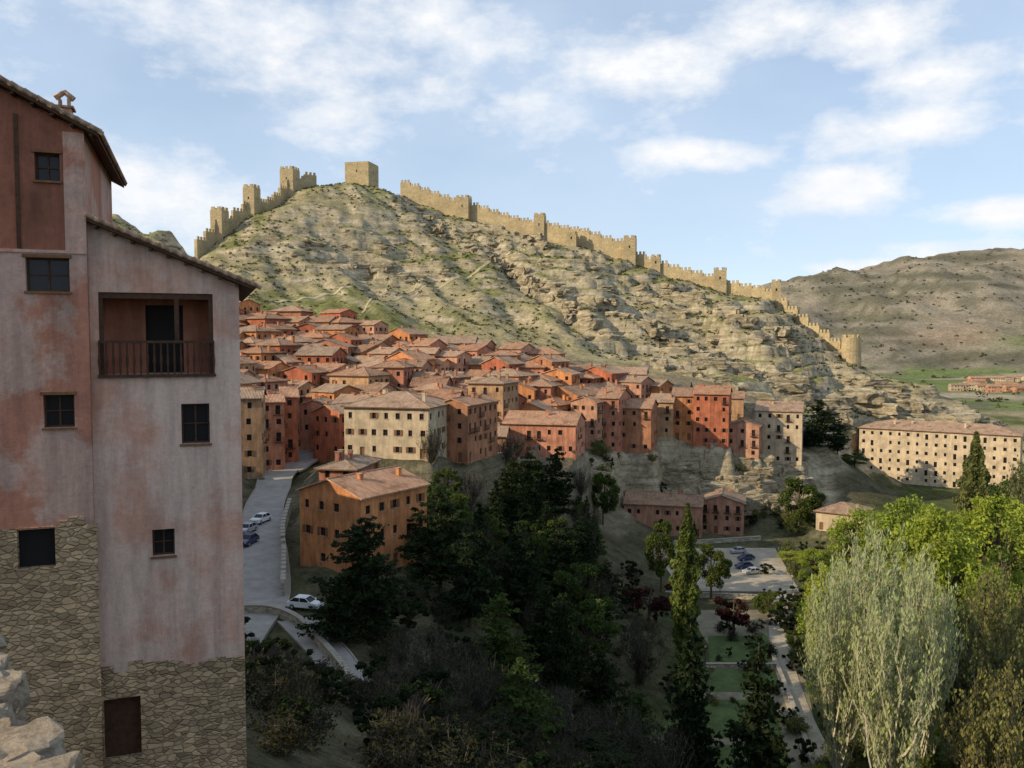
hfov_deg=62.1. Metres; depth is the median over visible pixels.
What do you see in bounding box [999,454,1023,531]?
budding willow tree
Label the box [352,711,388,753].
evergreen bush
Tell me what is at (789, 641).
shrub
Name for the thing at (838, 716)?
budding poplar tree
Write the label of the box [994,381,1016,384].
village house
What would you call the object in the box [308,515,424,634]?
pine tree
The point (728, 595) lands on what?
garden wall
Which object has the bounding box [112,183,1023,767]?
terrain
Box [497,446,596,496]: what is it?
retaining wall
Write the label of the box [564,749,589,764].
bare tree
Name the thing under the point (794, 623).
evergreen bush
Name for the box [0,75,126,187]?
roof
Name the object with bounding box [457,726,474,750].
bare tree
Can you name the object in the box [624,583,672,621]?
purple plum tree
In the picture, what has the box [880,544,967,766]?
budding poplar tree
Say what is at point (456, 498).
broadleaf tree
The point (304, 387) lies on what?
town house
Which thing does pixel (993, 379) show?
village house
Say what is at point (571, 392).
town house
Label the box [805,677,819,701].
spring willow tree
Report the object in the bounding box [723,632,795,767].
spruce tree
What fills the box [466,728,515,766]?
evergreen bush
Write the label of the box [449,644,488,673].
shrub
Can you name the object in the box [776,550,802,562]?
spring willow tree
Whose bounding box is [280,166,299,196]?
wall tower
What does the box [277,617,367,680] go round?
street
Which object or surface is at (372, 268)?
rock outcrop
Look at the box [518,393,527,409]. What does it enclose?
town house
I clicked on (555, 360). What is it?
town house
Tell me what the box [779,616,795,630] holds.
evergreen bush
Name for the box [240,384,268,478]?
town house
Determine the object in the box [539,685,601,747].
bare tree
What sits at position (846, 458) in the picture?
broadleaf tree
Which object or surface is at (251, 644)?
evergreen bush
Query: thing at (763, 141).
sky
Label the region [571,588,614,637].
broadleaf tree
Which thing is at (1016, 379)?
village house
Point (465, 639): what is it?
evergreen bush
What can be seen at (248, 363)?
town house
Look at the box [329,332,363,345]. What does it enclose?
town house
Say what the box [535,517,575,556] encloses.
broadleaf tree
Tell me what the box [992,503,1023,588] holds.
spring willow tree
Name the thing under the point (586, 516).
bare tree
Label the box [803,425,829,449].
pine tree
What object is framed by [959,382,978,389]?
village house
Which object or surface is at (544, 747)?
shrub
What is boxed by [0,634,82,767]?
stone parapet
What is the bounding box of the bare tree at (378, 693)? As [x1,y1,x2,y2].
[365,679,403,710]
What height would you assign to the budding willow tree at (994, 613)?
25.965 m
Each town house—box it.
[239,298,261,314]
[239,313,247,325]
[239,324,281,338]
[239,331,246,338]
[240,337,263,347]
[240,340,246,349]
[240,345,287,360]
[240,356,258,373]
[240,369,256,375]
[240,372,262,386]
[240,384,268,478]
[243,311,291,325]
[246,311,280,316]
[247,336,303,354]
[253,374,290,391]
[255,361,290,376]
[260,322,296,334]
[261,335,284,339]
[265,390,287,470]
[267,304,314,315]
[274,353,301,366]
[277,363,327,386]
[278,383,300,461]
[284,315,309,325]
[284,334,318,342]
[288,379,318,438]
[293,322,320,331]
[293,343,327,352]
[293,345,348,363]
[295,330,312,334]
[298,329,331,339]
[298,395,332,449]
[299,386,314,401]
[303,362,350,373]
[304,315,336,324]
[310,381,363,399]
[310,401,350,462]
[312,338,357,355]
[314,449,382,480]
[315,324,359,336]
[318,308,358,319]
[320,376,328,384]
[326,365,392,386]
[329,317,362,327]
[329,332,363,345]
[331,392,372,403]
[345,355,359,363]
[351,342,378,356]
[352,358,386,366]
[354,354,385,362]
[354,380,400,391]
[357,319,388,333]
[358,333,398,343]
[358,390,390,395]
[362,337,379,341]
[362,339,392,346]
[366,346,402,356]
[369,358,416,387]
[385,326,429,341]
[386,349,437,370]
[390,339,411,344]
[392,342,412,347]
[397,387,420,392]
[399,358,432,371]
[407,337,448,350]
[408,373,452,387]
[408,382,459,392]
[409,370,440,387]
[410,346,441,357]
[424,388,464,399]
[434,334,477,345]
[435,358,451,370]
[435,369,473,385]
[437,350,473,370]
[442,392,499,464]
[443,343,458,350]
[451,379,472,387]
[456,386,467,395]
[458,344,494,355]
[464,367,491,376]
[465,372,520,425]
[466,338,496,349]
[468,354,491,369]
[471,375,491,379]
[478,368,538,382]
[480,355,524,370]
[483,350,522,359]
[495,341,535,354]
[497,422,509,452]
[501,410,586,459]
[518,378,537,402]
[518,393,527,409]
[519,360,546,372]
[520,353,531,361]
[521,399,564,410]
[525,353,570,371]
[526,376,562,399]
[528,346,566,357]
[531,373,562,382]
[540,395,570,410]
[541,366,581,385]
[555,384,596,400]
[568,393,605,450]
[569,363,593,371]
[579,363,629,382]
[580,371,602,383]
[580,383,599,392]
[585,382,605,388]
[595,386,631,458]
[601,380,626,387]
[618,367,648,375]
[618,375,654,397]
[622,397,658,453]
[650,378,673,394]
[650,391,675,437]
[671,387,693,444]
[692,383,732,448]
[729,416,763,459]
[731,391,744,420]
[754,400,804,465]
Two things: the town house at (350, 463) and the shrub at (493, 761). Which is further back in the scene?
the town house at (350, 463)
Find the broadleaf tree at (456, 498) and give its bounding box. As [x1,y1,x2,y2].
[427,493,469,535]
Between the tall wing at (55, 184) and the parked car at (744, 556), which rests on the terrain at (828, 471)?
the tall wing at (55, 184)
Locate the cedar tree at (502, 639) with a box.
[472,592,544,672]
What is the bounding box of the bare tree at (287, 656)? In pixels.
[285,648,298,660]
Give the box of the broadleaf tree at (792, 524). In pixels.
[782,516,799,535]
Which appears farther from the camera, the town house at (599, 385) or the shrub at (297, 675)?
the town house at (599, 385)
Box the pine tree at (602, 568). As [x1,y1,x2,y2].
[594,559,627,597]
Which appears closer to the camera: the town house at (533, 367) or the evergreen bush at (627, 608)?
the evergreen bush at (627, 608)
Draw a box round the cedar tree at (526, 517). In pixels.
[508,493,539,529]
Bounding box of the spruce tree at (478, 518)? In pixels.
[460,502,500,567]
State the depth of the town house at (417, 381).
234.47 m
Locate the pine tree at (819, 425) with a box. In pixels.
[803,399,849,447]
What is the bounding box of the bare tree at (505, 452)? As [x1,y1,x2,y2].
[497,435,516,462]
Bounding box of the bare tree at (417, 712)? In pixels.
[370,700,433,763]
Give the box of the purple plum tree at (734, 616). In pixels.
[714,596,750,634]
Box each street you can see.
[243,442,318,642]
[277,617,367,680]
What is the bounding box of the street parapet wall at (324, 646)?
[244,603,353,680]
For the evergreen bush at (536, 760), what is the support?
on the terrain at (828, 471)
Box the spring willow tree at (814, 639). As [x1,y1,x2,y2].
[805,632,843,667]
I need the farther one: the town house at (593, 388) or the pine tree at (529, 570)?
the town house at (593, 388)
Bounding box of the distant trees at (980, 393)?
[787,253,1023,407]
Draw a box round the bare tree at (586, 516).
[571,502,603,528]
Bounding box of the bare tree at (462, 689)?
[434,647,515,714]
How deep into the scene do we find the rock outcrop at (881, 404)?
338.72 m
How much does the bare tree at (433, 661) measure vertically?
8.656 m
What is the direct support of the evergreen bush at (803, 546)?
on the terrain at (828, 471)
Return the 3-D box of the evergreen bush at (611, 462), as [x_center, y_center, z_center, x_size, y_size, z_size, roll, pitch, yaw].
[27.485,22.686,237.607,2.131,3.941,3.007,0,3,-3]
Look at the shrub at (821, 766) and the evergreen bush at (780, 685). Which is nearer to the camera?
the shrub at (821, 766)
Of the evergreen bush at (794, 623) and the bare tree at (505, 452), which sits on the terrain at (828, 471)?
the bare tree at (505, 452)
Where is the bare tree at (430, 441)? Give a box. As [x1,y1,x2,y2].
[417,423,447,466]
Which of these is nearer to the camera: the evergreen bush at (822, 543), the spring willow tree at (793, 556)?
the spring willow tree at (793, 556)
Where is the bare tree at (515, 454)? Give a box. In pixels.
[504,428,525,460]
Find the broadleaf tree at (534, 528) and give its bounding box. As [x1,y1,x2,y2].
[514,520,539,537]
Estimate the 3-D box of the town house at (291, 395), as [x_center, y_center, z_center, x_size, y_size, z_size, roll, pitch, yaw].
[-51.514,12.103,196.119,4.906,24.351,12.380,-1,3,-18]
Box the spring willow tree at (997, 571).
[951,563,1022,680]
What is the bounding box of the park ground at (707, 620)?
[647,610,813,767]
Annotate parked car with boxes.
[243,522,257,533]
[243,532,259,545]
[249,512,271,523]
[286,594,323,609]
[729,546,746,553]
[734,561,753,568]
[737,553,754,560]
[742,566,761,574]
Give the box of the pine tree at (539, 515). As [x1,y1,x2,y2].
[534,504,544,525]
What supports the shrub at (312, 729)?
on the terrain at (828, 471)
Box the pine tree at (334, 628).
[295,577,377,644]
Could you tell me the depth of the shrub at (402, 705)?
62.84 m
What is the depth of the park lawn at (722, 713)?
119.52 m
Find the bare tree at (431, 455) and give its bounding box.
[421,433,441,463]
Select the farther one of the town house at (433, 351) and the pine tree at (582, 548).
the town house at (433, 351)
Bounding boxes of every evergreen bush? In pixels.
[244,616,254,638]
[245,639,274,674]
[245,640,257,678]
[245,661,255,700]
[249,636,292,665]
[271,695,314,731]
[287,649,314,668]
[307,667,355,704]
[310,667,344,704]
[352,692,392,724]
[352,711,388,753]
[355,654,407,693]
[357,673,371,691]
[358,684,384,704]
[366,697,405,726]
[375,679,443,726]
[399,602,429,630]
[410,669,456,707]
[416,702,458,739]
[416,726,480,767]
[428,623,470,658]
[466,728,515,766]
[479,681,515,709]
[485,713,523,749]
[485,759,534,767]
[498,713,538,759]
[524,750,590,767]
[531,704,563,736]
[539,730,553,737]
[561,699,581,715]
[607,458,614,468]
[618,598,632,615]
[620,560,636,576]
[625,566,637,577]
[625,569,643,586]
[625,578,638,589]
[631,607,645,617]
[638,656,653,671]
[651,610,662,621]
[658,676,674,692]
[659,482,666,491]
[667,665,678,676]
[670,687,677,706]
[700,686,714,700]
[709,740,724,751]
[721,619,735,632]
[725,647,731,655]
[737,660,747,671]
[744,635,754,647]
[756,619,766,628]
[760,563,775,573]
[767,608,783,625]
[767,699,785,713]
[771,680,786,694]
[775,588,790,601]
[776,611,796,629]
[777,602,791,616]
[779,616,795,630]
[781,651,802,670]
[782,624,792,631]
[783,594,794,608]
[786,586,804,597]
[786,706,799,720]
[788,621,802,631]
[792,737,817,765]
[795,594,805,610]
[796,661,814,679]
[798,541,807,549]
[799,577,810,588]
[813,702,821,716]
[815,541,825,549]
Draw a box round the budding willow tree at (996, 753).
[934,648,1023,767]
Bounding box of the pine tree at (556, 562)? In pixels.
[536,520,592,593]
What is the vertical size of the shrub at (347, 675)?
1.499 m
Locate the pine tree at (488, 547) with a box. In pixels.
[464,532,506,598]
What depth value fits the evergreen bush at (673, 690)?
121.80 m
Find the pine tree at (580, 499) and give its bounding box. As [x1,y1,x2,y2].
[569,495,581,517]
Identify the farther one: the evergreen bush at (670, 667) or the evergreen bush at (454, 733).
the evergreen bush at (670, 667)
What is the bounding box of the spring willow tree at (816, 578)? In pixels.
[802,564,853,646]
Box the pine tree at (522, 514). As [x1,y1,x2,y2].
[504,490,535,532]
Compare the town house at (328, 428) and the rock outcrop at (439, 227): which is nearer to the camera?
the town house at (328, 428)
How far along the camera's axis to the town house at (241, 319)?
295.24 m
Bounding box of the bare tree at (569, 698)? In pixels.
[552,687,574,713]
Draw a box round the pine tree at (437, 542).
[394,487,489,592]
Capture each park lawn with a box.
[649,700,780,737]
[655,745,790,767]
[708,636,771,661]
[708,670,779,691]
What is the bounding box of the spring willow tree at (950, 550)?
[880,503,995,625]
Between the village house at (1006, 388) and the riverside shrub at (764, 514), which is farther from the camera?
the village house at (1006, 388)
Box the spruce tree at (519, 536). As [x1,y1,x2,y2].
[499,521,545,607]
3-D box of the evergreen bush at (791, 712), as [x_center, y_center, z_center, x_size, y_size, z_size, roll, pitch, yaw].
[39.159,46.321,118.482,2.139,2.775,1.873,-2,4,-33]
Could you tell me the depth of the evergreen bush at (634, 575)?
172.88 m
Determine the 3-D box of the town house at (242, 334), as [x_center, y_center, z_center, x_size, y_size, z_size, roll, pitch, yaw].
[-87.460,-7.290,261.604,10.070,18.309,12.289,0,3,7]
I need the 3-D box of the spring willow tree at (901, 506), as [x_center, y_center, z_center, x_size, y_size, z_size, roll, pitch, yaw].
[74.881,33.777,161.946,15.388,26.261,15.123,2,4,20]
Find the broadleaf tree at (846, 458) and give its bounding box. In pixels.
[841,452,870,467]
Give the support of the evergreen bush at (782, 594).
on the terrain at (828, 471)
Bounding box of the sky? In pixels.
[0,0,1023,287]
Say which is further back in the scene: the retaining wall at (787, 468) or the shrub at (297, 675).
the retaining wall at (787, 468)
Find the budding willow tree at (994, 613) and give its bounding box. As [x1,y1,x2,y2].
[953,544,1023,709]
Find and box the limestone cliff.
[662,454,815,518]
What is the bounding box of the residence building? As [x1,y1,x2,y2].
[857,418,1023,489]
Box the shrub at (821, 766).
[813,763,827,767]
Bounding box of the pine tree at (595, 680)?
[574,649,634,725]
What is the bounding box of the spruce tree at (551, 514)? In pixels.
[547,506,554,525]
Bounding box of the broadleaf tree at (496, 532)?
[487,517,508,546]
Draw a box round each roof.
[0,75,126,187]
[85,212,261,301]
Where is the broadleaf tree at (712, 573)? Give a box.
[696,542,732,598]
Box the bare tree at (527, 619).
[518,596,539,627]
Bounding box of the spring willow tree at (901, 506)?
[862,493,939,608]
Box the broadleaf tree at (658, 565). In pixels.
[644,520,675,592]
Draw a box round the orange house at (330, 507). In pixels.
[295,465,430,572]
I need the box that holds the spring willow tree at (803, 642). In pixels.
[801,636,810,651]
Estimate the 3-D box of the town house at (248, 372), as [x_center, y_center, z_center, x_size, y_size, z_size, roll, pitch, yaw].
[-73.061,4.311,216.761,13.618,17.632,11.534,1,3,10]
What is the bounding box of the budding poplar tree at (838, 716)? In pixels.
[797,535,875,767]
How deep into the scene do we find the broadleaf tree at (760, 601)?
161.97 m
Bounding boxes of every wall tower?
[210,206,228,241]
[243,184,260,217]
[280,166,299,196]
[345,161,378,187]
[456,195,471,218]
[534,213,545,235]
[566,231,577,246]
[623,235,636,265]
[651,254,660,271]
[714,267,726,292]
[772,279,780,310]
[841,335,860,366]
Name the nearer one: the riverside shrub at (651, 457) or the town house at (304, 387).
the town house at (304, 387)
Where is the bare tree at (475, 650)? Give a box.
[459,639,485,669]
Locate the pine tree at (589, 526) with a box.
[573,516,600,564]
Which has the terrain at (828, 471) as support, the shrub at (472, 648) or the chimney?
the shrub at (472, 648)
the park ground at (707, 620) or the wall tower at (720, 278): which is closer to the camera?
the park ground at (707, 620)
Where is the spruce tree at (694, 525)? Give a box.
[693,521,697,537]
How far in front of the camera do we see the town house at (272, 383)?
216.15 m
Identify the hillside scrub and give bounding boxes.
[113,182,1023,451]
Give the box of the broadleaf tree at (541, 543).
[524,532,556,565]
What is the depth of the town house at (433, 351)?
267.93 m
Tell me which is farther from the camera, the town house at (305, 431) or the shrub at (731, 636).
the town house at (305, 431)
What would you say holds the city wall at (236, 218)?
on the terrain at (828, 471)
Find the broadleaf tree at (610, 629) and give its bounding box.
[560,598,622,674]
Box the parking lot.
[652,548,798,591]
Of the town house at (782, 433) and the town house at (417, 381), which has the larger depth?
the town house at (782, 433)
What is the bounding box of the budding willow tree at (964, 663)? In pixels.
[900,591,1006,741]
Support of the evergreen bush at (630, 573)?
on the terrain at (828, 471)
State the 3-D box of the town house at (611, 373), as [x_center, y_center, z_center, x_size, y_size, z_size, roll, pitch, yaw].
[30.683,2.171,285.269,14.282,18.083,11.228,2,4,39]
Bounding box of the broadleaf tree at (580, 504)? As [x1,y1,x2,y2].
[572,501,589,519]
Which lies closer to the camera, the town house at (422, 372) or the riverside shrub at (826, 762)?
the riverside shrub at (826, 762)
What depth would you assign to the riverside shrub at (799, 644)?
144.65 m
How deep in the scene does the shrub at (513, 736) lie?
69.37 m
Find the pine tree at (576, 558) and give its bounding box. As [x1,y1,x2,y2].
[551,545,584,595]
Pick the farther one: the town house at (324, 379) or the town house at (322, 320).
the town house at (322, 320)
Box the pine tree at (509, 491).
[487,460,540,521]
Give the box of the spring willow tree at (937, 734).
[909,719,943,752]
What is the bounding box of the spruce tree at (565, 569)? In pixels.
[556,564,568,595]
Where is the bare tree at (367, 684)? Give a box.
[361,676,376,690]
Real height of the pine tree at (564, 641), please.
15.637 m
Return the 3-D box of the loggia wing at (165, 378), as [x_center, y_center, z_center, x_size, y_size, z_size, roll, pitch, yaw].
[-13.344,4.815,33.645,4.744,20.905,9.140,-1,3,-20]
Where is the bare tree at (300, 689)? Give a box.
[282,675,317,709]
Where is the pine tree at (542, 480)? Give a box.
[537,465,550,495]
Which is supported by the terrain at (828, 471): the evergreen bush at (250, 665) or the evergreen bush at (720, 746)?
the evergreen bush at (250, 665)
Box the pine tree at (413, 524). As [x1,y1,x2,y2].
[403,507,428,555]
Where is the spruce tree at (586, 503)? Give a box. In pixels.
[581,496,590,525]
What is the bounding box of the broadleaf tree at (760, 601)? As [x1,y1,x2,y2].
[751,591,784,613]
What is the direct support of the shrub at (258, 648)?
on the terrain at (828, 471)
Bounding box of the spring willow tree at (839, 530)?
[826,505,892,579]
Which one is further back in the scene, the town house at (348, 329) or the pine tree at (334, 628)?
the town house at (348, 329)
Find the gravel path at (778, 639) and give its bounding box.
[769,584,826,760]
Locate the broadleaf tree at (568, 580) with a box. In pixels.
[549,563,598,607]
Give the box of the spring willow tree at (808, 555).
[794,548,835,573]
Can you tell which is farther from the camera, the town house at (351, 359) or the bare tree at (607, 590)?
the town house at (351, 359)
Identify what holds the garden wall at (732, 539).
on the terrain at (828, 471)
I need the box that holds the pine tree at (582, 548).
[571,520,597,562]
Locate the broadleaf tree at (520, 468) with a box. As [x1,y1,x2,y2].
[512,460,538,483]
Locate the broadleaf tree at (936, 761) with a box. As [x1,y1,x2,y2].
[916,750,953,767]
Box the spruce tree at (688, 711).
[658,612,724,767]
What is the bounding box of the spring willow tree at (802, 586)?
[800,584,808,595]
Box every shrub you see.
[245,655,262,689]
[245,678,259,691]
[246,663,269,708]
[246,697,309,739]
[249,660,303,711]
[251,638,265,655]
[253,699,324,758]
[259,650,304,688]
[264,659,322,696]
[268,661,320,702]
[269,693,340,753]
[284,658,306,673]
[290,686,343,735]
[299,669,330,700]
[304,649,330,673]
[316,658,344,681]
[335,673,380,710]
[339,671,356,683]
[341,674,366,689]
[342,708,447,767]
[344,714,429,767]
[358,613,402,646]
[362,632,400,663]
[380,568,416,596]
[388,682,427,721]
[404,714,481,767]
[406,643,455,690]
[410,681,459,722]
[411,738,464,767]
[414,737,475,767]
[416,725,493,767]
[419,624,447,643]
[419,703,474,737]
[445,694,517,764]
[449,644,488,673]
[456,639,491,668]
[461,719,489,759]
[463,752,526,767]
[468,749,510,767]
[469,736,510,767]
[470,731,527,767]
[472,718,518,757]
[474,677,508,712]
[474,691,526,738]
[478,640,501,668]
[485,661,507,685]
[511,735,552,764]
[521,742,553,767]
[522,667,550,688]
[523,680,549,694]
[529,679,559,709]
[538,684,565,704]
[551,685,591,715]
[552,709,595,751]
[570,708,619,739]
[588,437,613,458]
[596,461,612,473]
[602,454,610,461]
[613,646,624,656]
[627,614,643,633]
[633,674,646,685]
[647,452,657,461]
[697,631,706,647]
[708,693,719,706]
[713,620,725,631]
[715,654,721,660]
[723,627,738,640]
[730,696,737,702]
[734,461,746,473]
[744,620,760,631]
[752,508,759,517]
[760,508,767,517]
[763,638,778,659]
[777,519,785,528]
[778,538,796,551]
[780,509,793,521]
[781,712,811,736]
[784,630,801,649]
[786,560,800,576]
[788,647,804,663]
[792,640,803,650]
[807,752,831,767]
[813,763,827,767]
[816,714,826,729]
[820,731,866,767]
[821,544,833,557]
[853,726,881,754]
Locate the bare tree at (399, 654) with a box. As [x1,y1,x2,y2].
[381,633,415,667]
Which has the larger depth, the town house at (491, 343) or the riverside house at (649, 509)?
the town house at (491, 343)
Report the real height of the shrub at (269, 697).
3.419 m
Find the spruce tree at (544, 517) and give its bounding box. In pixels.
[534,501,562,556]
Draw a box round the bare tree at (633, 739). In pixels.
[587,698,665,751]
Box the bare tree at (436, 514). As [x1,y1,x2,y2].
[426,499,448,529]
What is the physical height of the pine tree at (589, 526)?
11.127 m
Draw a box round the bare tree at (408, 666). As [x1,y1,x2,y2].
[359,651,421,684]
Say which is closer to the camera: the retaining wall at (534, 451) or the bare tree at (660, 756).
the bare tree at (660, 756)
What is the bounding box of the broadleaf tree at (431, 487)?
[427,481,457,524]
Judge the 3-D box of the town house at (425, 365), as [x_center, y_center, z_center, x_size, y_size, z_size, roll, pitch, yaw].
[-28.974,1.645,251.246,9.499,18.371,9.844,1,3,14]
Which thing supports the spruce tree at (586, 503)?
on the terrain at (828, 471)
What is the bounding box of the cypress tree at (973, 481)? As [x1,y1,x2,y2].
[952,431,998,584]
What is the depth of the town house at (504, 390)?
223.11 m
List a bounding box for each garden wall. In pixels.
[664,536,760,544]
[665,591,774,599]
[705,662,776,667]
[771,652,816,765]
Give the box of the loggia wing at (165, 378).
[87,222,246,767]
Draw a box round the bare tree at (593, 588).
[568,571,607,613]
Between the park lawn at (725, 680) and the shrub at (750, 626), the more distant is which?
the shrub at (750, 626)
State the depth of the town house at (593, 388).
262.25 m
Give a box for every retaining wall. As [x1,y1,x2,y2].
[280,498,291,596]
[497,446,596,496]
[591,469,619,505]
[655,442,805,477]
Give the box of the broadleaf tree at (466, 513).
[458,508,491,538]
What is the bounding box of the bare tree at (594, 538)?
[574,522,603,556]
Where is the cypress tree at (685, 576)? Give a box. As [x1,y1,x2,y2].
[668,502,701,659]
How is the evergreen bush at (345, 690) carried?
on the terrain at (828, 471)
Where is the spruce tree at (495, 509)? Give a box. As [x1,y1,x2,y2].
[483,479,512,553]
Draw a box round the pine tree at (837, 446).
[827,421,851,454]
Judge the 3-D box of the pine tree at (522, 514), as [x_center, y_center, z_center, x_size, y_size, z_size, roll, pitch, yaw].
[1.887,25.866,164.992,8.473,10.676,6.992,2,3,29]
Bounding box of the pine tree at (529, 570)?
[506,550,554,621]
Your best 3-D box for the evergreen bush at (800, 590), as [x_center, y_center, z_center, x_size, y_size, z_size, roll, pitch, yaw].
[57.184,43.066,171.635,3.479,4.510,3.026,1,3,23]
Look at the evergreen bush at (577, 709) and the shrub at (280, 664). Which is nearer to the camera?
the shrub at (280, 664)
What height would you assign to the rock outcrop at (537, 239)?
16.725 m
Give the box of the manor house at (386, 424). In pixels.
[340,389,449,460]
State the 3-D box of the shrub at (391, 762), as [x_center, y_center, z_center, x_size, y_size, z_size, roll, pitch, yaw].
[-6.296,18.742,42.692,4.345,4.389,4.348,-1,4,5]
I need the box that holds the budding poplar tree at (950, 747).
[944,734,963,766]
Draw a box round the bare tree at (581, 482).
[571,466,592,500]
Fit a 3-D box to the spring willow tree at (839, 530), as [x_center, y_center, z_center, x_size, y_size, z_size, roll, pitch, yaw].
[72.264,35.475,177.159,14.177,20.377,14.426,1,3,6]
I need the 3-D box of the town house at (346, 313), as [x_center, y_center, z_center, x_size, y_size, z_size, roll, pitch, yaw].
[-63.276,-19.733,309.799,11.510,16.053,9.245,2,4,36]
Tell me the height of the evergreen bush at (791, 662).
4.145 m
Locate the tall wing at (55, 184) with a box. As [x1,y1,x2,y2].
[0,87,111,767]
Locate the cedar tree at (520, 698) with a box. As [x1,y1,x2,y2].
[488,656,566,752]
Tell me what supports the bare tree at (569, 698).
on the terrain at (828, 471)
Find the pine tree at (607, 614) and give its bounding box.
[562,575,629,634]
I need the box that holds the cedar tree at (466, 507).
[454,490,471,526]
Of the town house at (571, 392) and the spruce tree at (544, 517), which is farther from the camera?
the town house at (571, 392)
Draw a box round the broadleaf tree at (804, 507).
[777,476,825,532]
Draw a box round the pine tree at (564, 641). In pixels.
[529,592,595,691]
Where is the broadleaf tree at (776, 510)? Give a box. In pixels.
[772,507,780,516]
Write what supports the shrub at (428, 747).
on the terrain at (828, 471)
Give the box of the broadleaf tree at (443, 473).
[430,468,462,491]
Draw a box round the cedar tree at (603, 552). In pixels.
[588,516,607,556]
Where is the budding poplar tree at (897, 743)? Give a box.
[835,566,950,767]
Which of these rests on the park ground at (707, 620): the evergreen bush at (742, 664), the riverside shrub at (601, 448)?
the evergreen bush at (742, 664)
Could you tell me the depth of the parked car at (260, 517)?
138.66 m
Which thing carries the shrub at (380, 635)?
on the terrain at (828, 471)
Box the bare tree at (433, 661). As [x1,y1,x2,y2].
[384,618,470,684]
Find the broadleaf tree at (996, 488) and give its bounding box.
[989,476,1023,546]
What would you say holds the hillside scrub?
on the terrain at (828, 471)
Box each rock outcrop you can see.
[326,260,426,280]
[403,202,464,255]
[478,223,551,249]
[488,254,603,330]
[576,295,726,357]
[635,283,799,350]
[640,357,775,400]
[683,357,857,426]
[839,374,981,423]
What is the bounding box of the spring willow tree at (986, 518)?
[955,493,1023,595]
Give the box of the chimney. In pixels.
[53,90,75,113]
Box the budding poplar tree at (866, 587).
[827,509,956,764]
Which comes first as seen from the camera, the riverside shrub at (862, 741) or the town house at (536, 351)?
the riverside shrub at (862, 741)
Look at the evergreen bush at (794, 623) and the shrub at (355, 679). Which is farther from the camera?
the evergreen bush at (794, 623)
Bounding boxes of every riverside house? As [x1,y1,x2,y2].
[623,489,703,537]
[700,487,746,535]
[813,502,874,533]
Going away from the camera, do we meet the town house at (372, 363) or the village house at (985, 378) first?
the town house at (372, 363)
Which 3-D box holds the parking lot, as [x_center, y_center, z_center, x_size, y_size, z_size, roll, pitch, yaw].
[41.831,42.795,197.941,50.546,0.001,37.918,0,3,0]
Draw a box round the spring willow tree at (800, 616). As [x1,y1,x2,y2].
[794,598,814,641]
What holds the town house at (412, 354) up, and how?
on the terrain at (828, 471)
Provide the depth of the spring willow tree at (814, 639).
131.83 m
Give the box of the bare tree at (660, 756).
[632,716,695,767]
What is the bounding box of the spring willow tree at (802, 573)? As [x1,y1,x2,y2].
[797,569,808,582]
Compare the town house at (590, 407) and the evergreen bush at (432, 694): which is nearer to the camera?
the evergreen bush at (432, 694)
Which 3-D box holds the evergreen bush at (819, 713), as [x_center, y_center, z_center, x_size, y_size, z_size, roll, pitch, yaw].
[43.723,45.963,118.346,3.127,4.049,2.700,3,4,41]
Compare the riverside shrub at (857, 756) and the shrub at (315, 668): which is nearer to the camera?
the shrub at (315, 668)
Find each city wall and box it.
[194,172,316,258]
[400,180,622,258]
[636,251,771,299]
[781,298,841,351]
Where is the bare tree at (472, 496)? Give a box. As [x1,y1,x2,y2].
[457,466,487,511]
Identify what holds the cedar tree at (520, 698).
on the terrain at (828, 471)
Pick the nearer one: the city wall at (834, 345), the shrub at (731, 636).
the shrub at (731, 636)
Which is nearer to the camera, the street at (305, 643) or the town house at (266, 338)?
the street at (305, 643)
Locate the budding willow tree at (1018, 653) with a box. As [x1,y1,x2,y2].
[972,608,1023,756]
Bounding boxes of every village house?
[948,382,968,390]
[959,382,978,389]
[967,376,987,382]
[969,378,984,383]
[974,383,985,391]
[985,383,1002,392]
[986,376,1005,382]
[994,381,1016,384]
[1002,384,1023,391]
[1004,375,1013,381]
[1010,386,1023,392]
[1013,376,1019,381]
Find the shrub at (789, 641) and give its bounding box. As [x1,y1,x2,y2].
[784,630,801,649]
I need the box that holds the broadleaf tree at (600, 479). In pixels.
[591,472,619,525]
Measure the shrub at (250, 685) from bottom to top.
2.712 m
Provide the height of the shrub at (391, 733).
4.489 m
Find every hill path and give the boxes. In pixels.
[247,260,489,301]
[359,285,428,314]
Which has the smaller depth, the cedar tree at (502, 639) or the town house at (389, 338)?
the cedar tree at (502, 639)
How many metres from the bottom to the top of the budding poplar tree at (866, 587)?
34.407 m
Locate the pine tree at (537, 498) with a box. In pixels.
[518,452,560,522]
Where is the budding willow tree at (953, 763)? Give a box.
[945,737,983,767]
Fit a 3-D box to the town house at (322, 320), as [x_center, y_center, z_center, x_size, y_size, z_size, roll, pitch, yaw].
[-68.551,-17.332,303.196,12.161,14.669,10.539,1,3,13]
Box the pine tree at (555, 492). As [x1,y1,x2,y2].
[536,447,579,518]
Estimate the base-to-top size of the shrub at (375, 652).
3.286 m
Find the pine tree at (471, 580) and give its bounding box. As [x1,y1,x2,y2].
[429,532,505,628]
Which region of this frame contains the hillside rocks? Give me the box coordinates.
[269,195,1022,462]
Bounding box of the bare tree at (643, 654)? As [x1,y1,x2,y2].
[612,608,670,685]
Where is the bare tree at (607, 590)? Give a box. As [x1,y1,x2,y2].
[594,571,616,600]
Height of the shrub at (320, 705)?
2.697 m

